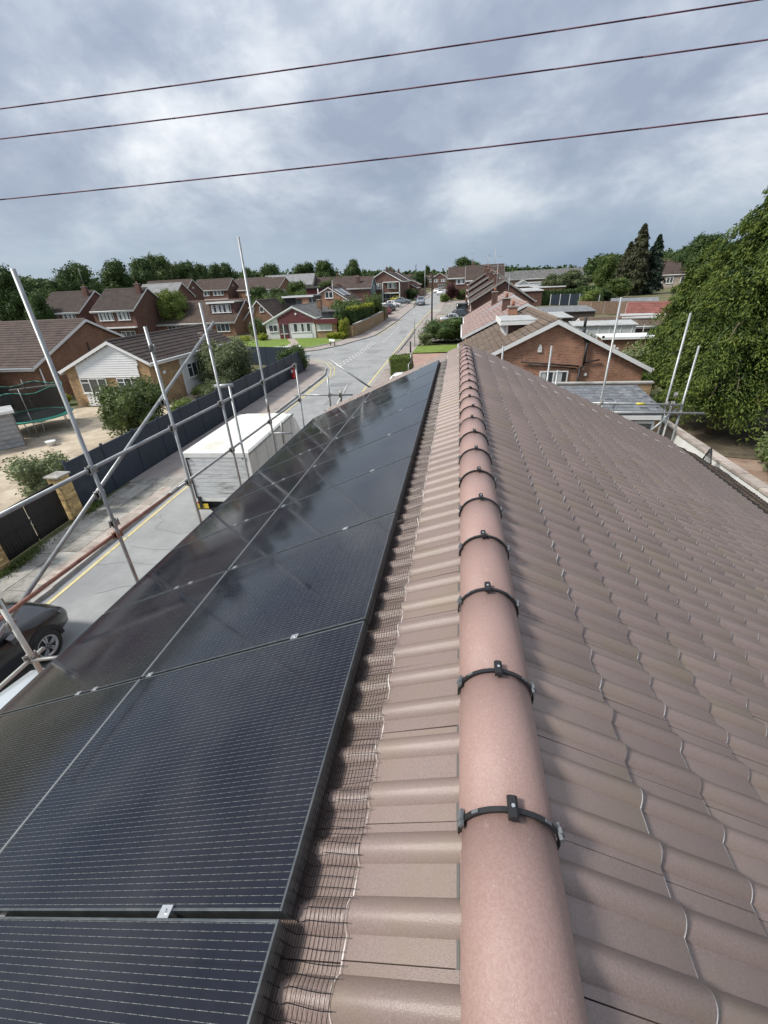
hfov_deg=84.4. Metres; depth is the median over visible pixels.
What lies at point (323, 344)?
lawn edging
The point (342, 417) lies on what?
solar panel
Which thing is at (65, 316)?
window
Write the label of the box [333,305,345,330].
shrub
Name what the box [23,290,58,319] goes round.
deciduous tree
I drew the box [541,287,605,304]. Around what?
hedge
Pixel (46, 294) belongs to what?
deciduous tree
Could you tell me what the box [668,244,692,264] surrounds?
deciduous tree
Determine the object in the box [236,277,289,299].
house
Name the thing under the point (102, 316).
window
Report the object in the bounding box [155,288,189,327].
deciduous tree
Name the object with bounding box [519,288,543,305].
garage
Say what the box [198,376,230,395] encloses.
shrub
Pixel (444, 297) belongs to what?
hedge
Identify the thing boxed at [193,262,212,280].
deciduous tree
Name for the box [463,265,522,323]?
bungalow
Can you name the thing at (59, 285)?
deciduous tree
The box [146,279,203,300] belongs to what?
house
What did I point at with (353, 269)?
deciduous tree
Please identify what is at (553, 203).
sky
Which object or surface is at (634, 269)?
conifer tree
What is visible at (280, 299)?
shrub
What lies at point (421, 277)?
deciduous tree
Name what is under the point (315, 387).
yellow line
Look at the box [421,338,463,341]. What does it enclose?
front drive
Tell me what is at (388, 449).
solar panel
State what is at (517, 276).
house
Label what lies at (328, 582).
solar panel
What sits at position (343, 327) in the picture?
shrub
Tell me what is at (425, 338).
shrub
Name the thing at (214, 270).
deciduous tree
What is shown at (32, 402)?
trampoline
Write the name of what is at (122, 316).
window
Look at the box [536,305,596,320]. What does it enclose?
garage
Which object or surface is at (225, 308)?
window
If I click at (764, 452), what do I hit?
shrub
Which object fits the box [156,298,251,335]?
chalet bungalow
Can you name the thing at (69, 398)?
shrub
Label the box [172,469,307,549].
solar panel
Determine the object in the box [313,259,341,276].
deciduous tree
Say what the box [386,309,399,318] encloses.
front drive
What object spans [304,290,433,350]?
pavement
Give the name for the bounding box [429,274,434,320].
telegraph pole
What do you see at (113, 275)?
deciduous tree
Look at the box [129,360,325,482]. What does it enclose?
pavement
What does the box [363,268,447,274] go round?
distant trees
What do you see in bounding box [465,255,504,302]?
house
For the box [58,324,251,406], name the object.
bungalow
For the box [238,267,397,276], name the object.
distant trees
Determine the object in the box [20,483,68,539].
driveway gate
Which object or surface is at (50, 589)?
kerb
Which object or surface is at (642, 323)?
outbuilding
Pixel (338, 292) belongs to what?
house
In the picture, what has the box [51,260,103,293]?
deciduous tree
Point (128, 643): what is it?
solar panel
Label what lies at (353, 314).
hedge
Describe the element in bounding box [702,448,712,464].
fire guard
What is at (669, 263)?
house
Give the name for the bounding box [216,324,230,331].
window
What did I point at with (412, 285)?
house
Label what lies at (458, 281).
window
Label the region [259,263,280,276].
deciduous tree
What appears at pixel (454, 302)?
front drive
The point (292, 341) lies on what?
lawn path
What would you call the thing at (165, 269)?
deciduous tree
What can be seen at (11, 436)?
concrete garage
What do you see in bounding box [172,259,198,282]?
deciduous tree
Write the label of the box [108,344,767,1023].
bungalow
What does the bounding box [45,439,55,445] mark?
plant pot
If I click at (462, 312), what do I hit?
parked car
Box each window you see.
[62,314,75,318]
[79,378,107,393]
[98,313,114,320]
[116,312,130,320]
[116,378,135,390]
[121,331,135,335]
[186,360,201,378]
[211,304,231,312]
[213,291,223,295]
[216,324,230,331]
[268,325,277,331]
[290,323,310,332]
[295,299,301,304]
[316,323,332,330]
[325,291,332,298]
[381,293,394,298]
[387,283,395,288]
[456,279,464,283]
[500,325,505,334]
[539,371,568,382]
[634,421,654,430]
[666,277,673,283]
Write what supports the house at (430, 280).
on the ground at (664, 294)
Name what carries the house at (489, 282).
on the ground at (664, 294)
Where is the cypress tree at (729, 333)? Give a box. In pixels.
[644,187,767,445]
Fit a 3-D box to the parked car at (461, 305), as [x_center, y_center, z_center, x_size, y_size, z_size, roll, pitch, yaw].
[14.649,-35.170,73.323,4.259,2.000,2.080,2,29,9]
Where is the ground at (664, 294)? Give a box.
[69,282,676,406]
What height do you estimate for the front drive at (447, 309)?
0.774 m
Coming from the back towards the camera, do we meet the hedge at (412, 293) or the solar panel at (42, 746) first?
the hedge at (412, 293)
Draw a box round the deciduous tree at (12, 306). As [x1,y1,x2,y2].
[0,262,30,320]
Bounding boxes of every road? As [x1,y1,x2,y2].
[0,289,445,692]
[304,336,373,374]
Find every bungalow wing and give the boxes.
[243,289,284,331]
[314,309,345,337]
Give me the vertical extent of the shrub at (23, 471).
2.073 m
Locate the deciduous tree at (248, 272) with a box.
[238,266,252,278]
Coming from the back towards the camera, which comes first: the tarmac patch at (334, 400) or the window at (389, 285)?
the window at (389, 285)
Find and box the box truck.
[183,413,300,510]
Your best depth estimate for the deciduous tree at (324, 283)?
103.93 m
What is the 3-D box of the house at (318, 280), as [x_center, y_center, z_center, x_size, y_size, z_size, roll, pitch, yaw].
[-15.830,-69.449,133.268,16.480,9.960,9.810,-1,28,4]
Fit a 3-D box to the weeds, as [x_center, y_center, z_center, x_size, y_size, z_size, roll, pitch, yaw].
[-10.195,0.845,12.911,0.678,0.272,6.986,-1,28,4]
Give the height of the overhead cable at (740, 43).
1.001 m
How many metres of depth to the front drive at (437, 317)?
73.73 m
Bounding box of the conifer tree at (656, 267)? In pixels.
[640,234,665,294]
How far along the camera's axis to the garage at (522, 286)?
95.01 m
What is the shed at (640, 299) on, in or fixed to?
on the ground at (664, 294)
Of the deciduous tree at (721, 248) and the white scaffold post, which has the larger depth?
the deciduous tree at (721, 248)
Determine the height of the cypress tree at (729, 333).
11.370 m
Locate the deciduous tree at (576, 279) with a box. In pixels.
[564,269,592,288]
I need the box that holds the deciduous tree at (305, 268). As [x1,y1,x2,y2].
[291,261,315,273]
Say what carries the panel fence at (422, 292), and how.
on the ground at (664, 294)
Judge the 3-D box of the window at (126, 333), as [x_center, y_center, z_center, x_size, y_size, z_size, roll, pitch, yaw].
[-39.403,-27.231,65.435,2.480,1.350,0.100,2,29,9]
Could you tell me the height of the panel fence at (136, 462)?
1.920 m
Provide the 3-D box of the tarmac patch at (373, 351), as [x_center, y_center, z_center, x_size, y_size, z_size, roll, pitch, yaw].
[-1.183,-17.870,47.241,1.200,0.006,2.400,2,29,9]
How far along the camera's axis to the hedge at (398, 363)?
33.50 m
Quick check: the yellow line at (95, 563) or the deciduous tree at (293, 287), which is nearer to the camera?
the yellow line at (95, 563)
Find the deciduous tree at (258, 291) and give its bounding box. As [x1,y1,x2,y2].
[247,285,271,302]
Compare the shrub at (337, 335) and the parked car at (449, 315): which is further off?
the parked car at (449, 315)
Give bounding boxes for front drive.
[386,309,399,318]
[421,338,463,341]
[434,314,446,319]
[438,305,455,313]
[445,300,464,304]
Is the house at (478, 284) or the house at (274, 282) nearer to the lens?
the house at (478, 284)
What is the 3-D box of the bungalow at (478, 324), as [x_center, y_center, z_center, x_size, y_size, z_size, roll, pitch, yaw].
[10.533,-14.701,33.670,8.710,7.450,9.680,2,29,9]
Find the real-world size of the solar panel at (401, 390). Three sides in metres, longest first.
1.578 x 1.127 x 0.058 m
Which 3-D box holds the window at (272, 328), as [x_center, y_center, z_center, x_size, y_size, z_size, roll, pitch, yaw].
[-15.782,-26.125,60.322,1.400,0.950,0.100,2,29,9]
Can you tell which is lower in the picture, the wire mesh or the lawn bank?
the wire mesh
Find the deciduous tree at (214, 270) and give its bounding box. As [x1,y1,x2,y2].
[207,262,224,278]
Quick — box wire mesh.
[255,359,446,1023]
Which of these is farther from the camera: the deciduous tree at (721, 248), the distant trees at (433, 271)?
the distant trees at (433, 271)
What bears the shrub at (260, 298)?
on the ground at (664, 294)
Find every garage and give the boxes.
[0,405,26,450]
[515,281,541,283]
[515,285,537,287]
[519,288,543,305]
[529,285,565,290]
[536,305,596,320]
[547,312,573,323]
[595,333,654,352]
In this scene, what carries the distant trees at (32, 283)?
on the ground at (664, 294)
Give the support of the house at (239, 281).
on the ground at (664, 294)
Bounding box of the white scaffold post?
[0,598,57,688]
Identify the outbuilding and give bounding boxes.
[576,314,666,332]
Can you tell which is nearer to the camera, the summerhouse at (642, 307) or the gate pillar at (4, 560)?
the gate pillar at (4, 560)
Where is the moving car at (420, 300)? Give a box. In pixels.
[416,296,424,305]
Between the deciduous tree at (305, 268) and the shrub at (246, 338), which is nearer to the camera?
the shrub at (246, 338)
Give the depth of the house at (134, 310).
65.05 m
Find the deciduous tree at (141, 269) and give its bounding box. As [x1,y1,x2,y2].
[126,256,159,285]
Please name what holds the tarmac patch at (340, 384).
on the road at (82, 603)
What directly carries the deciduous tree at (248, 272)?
on the ground at (664, 294)
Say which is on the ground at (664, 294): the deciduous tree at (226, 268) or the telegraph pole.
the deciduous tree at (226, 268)
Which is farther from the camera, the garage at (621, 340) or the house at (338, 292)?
the house at (338, 292)
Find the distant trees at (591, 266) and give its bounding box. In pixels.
[584,248,680,282]
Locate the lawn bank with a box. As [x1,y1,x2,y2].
[242,337,346,346]
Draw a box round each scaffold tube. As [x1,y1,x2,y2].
[330,359,371,387]
[546,346,552,380]
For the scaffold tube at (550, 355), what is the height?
5.100 m
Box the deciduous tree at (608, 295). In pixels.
[603,289,616,299]
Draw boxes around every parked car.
[0,601,67,682]
[0,666,45,708]
[381,300,401,306]
[384,303,395,309]
[390,372,402,378]
[393,297,410,303]
[439,313,462,320]
[452,309,467,315]
[456,303,467,309]
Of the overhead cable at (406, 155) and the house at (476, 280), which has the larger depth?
the house at (476, 280)
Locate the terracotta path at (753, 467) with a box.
[724,456,767,484]
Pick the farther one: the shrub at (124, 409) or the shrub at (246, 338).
the shrub at (246, 338)
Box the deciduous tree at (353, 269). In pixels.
[343,258,361,275]
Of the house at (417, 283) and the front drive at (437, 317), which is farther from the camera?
the house at (417, 283)
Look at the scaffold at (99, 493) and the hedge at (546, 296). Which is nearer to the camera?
the scaffold at (99, 493)
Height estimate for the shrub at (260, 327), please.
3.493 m
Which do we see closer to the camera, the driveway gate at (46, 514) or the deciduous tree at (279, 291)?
the driveway gate at (46, 514)
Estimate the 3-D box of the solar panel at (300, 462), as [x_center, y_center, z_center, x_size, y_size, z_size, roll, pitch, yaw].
[-1.567,-0.574,6.262,1.567,0.058,1.127,-19,23,20]
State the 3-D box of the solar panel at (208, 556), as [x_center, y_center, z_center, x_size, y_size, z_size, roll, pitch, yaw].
[-1.921,0.483,4.331,1.567,0.058,1.127,-19,23,20]
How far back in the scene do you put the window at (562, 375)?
20.30 m
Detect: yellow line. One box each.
[46,381,321,603]
[284,359,334,412]
[362,310,430,391]
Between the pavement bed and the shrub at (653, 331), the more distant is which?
the shrub at (653, 331)
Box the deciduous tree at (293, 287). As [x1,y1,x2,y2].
[286,280,305,295]
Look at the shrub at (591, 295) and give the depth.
73.59 m
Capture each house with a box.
[45,269,100,322]
[89,281,160,335]
[141,282,195,300]
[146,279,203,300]
[196,278,238,299]
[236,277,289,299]
[237,277,267,285]
[265,273,316,287]
[304,286,361,308]
[314,273,358,287]
[331,275,376,302]
[374,266,406,301]
[388,267,408,291]
[395,268,413,288]
[407,276,421,289]
[410,283,419,289]
[421,273,447,288]
[431,273,447,289]
[447,263,473,297]
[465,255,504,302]
[466,257,500,298]
[466,269,499,313]
[467,254,512,287]
[468,256,536,312]
[505,271,524,284]
[514,267,583,281]
[661,265,685,287]
[662,260,680,265]
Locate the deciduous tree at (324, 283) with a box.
[318,280,331,287]
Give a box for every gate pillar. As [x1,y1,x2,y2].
[0,545,9,570]
[42,471,82,519]
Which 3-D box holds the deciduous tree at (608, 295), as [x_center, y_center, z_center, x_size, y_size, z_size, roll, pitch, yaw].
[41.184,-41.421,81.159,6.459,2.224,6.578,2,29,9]
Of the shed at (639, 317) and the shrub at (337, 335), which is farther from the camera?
the shrub at (337, 335)
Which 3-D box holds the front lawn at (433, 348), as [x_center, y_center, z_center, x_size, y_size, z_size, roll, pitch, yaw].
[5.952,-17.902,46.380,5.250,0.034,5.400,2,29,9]
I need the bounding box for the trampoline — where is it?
[0,379,72,436]
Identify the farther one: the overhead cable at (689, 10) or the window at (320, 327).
the window at (320, 327)
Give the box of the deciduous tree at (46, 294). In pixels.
[30,288,56,299]
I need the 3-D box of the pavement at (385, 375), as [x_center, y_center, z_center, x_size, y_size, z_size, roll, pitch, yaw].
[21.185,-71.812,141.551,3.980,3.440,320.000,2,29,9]
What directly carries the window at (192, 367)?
in the bungalow at (120, 360)
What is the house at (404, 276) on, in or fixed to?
on the ground at (664, 294)
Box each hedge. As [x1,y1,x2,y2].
[345,302,373,323]
[389,353,413,375]
[405,288,418,299]
[417,316,464,342]
[439,294,449,301]
[456,288,465,299]
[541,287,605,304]
[621,340,661,379]
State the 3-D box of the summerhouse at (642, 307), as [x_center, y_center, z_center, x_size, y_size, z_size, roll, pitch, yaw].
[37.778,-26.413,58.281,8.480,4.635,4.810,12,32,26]
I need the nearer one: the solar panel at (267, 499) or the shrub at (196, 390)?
the solar panel at (267, 499)
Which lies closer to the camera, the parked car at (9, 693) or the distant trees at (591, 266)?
the parked car at (9, 693)
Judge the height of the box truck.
2.476 m
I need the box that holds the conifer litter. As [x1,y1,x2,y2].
[651,397,767,459]
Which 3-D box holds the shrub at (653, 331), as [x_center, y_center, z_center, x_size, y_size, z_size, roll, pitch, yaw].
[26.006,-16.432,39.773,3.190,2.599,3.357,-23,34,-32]
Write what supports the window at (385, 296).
in the house at (389, 285)
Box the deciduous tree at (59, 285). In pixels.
[42,276,71,292]
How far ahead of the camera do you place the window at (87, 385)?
28.62 m
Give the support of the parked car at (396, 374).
on the concrete drive
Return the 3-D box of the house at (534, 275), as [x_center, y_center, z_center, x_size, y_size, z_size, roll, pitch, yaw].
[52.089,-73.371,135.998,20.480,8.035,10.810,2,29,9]
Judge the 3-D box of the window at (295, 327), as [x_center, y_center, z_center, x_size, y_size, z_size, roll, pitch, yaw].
[-11.737,-25.953,59.676,3.000,1.200,0.100,2,29,9]
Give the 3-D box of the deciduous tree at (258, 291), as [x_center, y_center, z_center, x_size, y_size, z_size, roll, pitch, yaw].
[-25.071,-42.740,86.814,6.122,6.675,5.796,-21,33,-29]
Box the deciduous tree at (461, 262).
[453,257,473,266]
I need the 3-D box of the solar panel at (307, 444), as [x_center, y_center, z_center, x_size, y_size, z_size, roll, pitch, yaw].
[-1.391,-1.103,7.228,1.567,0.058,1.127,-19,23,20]
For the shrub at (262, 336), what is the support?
on the lawn bank
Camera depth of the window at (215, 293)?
118.18 m
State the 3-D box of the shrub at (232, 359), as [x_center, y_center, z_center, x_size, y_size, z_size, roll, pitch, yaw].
[-12.200,-11.426,32.518,5.024,4.122,4.121,2,29,9]
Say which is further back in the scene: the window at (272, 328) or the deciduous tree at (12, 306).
the deciduous tree at (12, 306)
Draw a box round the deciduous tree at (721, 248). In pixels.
[717,240,733,266]
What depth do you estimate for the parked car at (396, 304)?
89.55 m
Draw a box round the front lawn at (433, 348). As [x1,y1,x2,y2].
[412,345,456,352]
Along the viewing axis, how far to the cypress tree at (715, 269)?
20.76 m
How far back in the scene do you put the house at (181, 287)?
92.11 m
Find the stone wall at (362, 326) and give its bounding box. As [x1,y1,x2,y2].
[339,311,383,336]
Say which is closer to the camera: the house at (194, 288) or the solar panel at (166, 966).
the solar panel at (166, 966)
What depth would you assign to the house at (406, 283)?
119.29 m
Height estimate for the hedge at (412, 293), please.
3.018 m
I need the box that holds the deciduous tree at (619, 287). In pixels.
[604,276,633,297]
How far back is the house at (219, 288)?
118.95 m
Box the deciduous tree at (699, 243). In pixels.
[680,231,729,273]
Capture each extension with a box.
[281,294,321,309]
[552,381,667,431]
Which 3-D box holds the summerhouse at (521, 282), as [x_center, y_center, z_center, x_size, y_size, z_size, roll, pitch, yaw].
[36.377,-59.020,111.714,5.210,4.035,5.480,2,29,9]
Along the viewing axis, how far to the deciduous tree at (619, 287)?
81.33 m
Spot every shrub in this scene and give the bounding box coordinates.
[0,448,70,496]
[65,393,73,401]
[88,374,169,437]
[170,397,193,410]
[190,383,210,396]
[193,334,257,383]
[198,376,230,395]
[239,335,250,340]
[247,293,278,305]
[248,317,266,337]
[257,332,267,339]
[261,291,301,304]
[275,343,310,368]
[294,287,317,294]
[328,296,371,324]
[329,332,347,338]
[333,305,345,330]
[338,318,349,338]
[362,292,386,314]
[418,332,432,345]
[577,287,602,302]
[645,323,665,342]
[754,431,767,469]
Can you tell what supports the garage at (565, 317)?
on the ground at (664, 294)
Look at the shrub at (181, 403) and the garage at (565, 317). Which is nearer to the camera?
the shrub at (181, 403)
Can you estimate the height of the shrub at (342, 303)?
5.215 m
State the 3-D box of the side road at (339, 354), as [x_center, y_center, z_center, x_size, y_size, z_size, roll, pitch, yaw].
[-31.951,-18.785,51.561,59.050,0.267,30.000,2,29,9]
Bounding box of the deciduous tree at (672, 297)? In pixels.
[667,291,679,300]
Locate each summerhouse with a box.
[515,280,528,284]
[625,301,672,313]
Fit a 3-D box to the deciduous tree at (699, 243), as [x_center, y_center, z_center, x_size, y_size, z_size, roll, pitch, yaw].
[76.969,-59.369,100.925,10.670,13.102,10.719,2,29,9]
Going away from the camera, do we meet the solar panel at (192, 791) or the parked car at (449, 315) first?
the solar panel at (192, 791)
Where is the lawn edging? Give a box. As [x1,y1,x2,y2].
[305,339,341,347]
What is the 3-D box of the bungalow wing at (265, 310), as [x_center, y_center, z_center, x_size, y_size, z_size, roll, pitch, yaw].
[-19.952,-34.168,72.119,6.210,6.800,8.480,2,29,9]
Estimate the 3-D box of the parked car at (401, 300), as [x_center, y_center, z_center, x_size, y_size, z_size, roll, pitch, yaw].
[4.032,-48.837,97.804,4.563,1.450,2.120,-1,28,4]
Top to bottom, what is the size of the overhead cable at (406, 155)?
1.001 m
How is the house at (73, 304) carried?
on the ground at (664, 294)
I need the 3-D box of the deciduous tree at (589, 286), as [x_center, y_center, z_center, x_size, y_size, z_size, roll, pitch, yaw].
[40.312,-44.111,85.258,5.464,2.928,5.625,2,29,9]
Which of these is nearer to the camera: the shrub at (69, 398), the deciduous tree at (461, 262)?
the shrub at (69, 398)
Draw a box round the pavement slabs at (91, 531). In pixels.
[0,477,183,601]
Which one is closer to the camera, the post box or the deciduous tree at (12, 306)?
the post box
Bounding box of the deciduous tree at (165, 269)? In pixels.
[146,252,179,279]
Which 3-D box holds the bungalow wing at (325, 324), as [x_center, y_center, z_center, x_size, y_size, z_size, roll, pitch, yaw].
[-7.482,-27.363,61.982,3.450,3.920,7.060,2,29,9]
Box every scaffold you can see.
[0,237,352,636]
[593,297,703,441]
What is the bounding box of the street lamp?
[412,302,415,346]
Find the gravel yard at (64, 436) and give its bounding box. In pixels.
[0,394,202,535]
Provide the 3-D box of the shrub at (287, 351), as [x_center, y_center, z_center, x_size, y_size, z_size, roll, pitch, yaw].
[-8.137,-13.653,37.708,3.209,2.635,2.853,2,29,9]
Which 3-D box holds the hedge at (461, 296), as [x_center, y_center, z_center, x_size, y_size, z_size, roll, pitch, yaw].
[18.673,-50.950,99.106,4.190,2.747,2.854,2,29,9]
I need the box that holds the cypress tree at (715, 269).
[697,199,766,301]
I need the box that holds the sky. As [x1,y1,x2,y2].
[0,0,767,281]
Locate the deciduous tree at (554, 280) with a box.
[539,273,569,288]
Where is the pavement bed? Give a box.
[10,482,143,578]
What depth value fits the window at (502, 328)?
23.29 m
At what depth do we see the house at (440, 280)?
205.97 m
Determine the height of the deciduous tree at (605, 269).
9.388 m
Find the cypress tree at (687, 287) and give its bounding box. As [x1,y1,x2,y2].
[632,241,721,400]
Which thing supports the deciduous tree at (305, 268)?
on the ground at (664, 294)
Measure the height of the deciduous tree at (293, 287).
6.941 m
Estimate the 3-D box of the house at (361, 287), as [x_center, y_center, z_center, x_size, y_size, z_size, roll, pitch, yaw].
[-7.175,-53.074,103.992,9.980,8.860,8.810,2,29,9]
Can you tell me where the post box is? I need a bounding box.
[290,365,295,378]
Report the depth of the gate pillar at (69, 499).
13.94 m
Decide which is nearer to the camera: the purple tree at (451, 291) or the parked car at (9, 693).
the parked car at (9, 693)
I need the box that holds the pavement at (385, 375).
[372,301,446,386]
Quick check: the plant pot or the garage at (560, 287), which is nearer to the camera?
the plant pot
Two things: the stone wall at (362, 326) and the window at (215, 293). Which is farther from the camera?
the window at (215, 293)
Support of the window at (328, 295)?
in the house at (338, 292)
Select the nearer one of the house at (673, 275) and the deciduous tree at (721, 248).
the deciduous tree at (721, 248)
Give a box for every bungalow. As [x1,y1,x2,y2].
[0,318,124,395]
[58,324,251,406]
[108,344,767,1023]
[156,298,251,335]
[262,299,328,338]
[457,301,654,382]
[461,275,589,339]
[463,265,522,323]
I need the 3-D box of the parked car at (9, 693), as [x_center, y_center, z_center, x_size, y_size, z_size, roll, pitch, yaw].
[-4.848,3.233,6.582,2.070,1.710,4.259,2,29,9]
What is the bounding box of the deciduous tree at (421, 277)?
[410,271,428,288]
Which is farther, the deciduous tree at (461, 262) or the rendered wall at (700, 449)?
the deciduous tree at (461, 262)
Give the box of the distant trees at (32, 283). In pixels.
[19,273,106,293]
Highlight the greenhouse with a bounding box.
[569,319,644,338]
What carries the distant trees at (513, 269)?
on the ground at (664, 294)
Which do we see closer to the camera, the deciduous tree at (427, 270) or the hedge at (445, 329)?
the hedge at (445, 329)
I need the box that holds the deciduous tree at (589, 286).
[576,285,596,288]
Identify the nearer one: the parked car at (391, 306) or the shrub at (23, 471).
the shrub at (23, 471)
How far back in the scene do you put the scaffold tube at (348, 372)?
11.39 m
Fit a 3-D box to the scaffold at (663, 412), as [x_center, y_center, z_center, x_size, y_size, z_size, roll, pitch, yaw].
[6.526,-2.156,10.893,2.820,6.100,0.220,2,29,9]
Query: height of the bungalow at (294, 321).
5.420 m
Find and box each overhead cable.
[0,0,760,109]
[0,39,767,139]
[0,113,767,199]
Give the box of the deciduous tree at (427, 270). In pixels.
[425,265,429,274]
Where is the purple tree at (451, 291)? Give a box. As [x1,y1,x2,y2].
[445,283,458,300]
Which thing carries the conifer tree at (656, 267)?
on the ground at (664, 294)
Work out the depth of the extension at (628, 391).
16.00 m
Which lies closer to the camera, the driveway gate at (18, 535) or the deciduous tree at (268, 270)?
the driveway gate at (18, 535)
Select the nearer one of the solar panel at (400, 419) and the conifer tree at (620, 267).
the solar panel at (400, 419)
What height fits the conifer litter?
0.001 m
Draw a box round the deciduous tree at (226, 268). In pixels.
[219,262,239,279]
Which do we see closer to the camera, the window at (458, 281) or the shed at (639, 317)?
the shed at (639, 317)
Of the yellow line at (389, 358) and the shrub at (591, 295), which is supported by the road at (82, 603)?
the yellow line at (389, 358)
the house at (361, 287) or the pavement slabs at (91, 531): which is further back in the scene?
the house at (361, 287)
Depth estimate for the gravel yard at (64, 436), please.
22.70 m
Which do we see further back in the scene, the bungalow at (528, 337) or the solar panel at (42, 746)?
the bungalow at (528, 337)
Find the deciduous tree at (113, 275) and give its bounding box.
[96,258,135,289]
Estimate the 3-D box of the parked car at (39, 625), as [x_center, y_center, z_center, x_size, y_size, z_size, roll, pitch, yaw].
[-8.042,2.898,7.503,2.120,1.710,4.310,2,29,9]
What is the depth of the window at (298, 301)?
72.76 m
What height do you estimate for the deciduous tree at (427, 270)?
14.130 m
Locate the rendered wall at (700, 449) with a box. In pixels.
[659,420,767,502]
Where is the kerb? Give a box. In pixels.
[29,306,435,602]
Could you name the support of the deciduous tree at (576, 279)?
on the ground at (664, 294)
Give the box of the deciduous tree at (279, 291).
[268,287,288,295]
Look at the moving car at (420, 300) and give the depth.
91.22 m
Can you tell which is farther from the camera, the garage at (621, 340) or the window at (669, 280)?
the window at (669, 280)
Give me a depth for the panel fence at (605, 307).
65.99 m
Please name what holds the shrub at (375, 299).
on the ground at (664, 294)
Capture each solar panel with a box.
[0,571,225,714]
[0,621,367,918]
[0,679,138,850]
[0,905,287,1023]
[104,509,275,613]
[141,512,397,677]
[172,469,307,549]
[218,441,330,506]
[228,456,412,569]
[253,420,347,474]
[277,404,360,451]
[278,422,421,507]
[298,391,371,432]
[310,399,428,467]
[333,383,432,439]
[350,370,436,418]
[363,360,438,402]
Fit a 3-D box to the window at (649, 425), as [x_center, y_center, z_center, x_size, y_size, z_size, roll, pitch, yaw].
[8.830,-2.681,15.033,1.300,1.100,0.100,2,29,9]
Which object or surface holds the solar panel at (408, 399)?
attached to the rail
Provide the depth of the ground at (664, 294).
67.08 m
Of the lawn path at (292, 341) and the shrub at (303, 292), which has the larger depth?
the shrub at (303, 292)
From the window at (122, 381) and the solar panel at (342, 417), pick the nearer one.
the solar panel at (342, 417)
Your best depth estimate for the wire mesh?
1.46 m
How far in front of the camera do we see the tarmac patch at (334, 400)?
27.87 m
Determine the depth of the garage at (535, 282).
117.56 m
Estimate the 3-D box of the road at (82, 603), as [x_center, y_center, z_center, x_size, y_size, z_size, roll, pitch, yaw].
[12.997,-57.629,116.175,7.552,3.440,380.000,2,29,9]
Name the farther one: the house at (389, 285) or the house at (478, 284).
the house at (389, 285)
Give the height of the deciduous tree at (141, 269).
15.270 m
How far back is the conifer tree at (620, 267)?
89.32 m
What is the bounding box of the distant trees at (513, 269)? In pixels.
[505,264,589,282]
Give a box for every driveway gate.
[0,501,39,560]
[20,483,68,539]
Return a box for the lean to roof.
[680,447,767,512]
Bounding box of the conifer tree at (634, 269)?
[620,223,653,295]
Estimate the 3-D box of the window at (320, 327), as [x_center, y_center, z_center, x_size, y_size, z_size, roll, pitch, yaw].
[-8.367,-25.876,59.217,2.300,1.000,0.100,2,29,9]
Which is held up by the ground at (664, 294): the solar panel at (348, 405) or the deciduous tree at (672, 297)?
the deciduous tree at (672, 297)
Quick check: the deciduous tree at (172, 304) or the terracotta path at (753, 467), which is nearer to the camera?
the terracotta path at (753, 467)
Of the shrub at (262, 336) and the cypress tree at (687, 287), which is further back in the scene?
the shrub at (262, 336)
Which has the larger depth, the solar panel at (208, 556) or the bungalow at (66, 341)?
the bungalow at (66, 341)
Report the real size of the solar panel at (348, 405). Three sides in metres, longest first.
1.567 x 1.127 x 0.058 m
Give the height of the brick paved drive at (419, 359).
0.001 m
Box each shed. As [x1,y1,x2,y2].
[610,297,658,300]
[620,313,655,318]
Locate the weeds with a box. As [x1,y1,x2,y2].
[0,492,113,579]
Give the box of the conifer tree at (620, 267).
[614,241,633,278]
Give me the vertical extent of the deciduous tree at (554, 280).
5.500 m
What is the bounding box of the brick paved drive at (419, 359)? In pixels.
[412,353,444,366]
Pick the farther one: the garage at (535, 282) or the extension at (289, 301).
the garage at (535, 282)
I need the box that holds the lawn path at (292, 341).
[287,339,297,345]
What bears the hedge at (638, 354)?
on the ground at (664, 294)
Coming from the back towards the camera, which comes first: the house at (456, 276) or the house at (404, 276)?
the house at (404, 276)
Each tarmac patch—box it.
[324,396,344,404]
[330,382,352,385]
[366,350,379,353]
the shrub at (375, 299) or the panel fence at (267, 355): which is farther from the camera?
the shrub at (375, 299)
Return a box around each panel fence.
[61,348,305,507]
[248,346,289,364]
[418,288,425,295]
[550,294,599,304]
[578,301,657,313]
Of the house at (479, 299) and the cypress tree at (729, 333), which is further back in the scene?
the house at (479, 299)
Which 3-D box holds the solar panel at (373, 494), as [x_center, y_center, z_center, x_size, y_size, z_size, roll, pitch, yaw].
[-0.521,-0.011,3.804,1.579,0.060,1.127,-20,23,20]
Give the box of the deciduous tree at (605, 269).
[592,252,619,287]

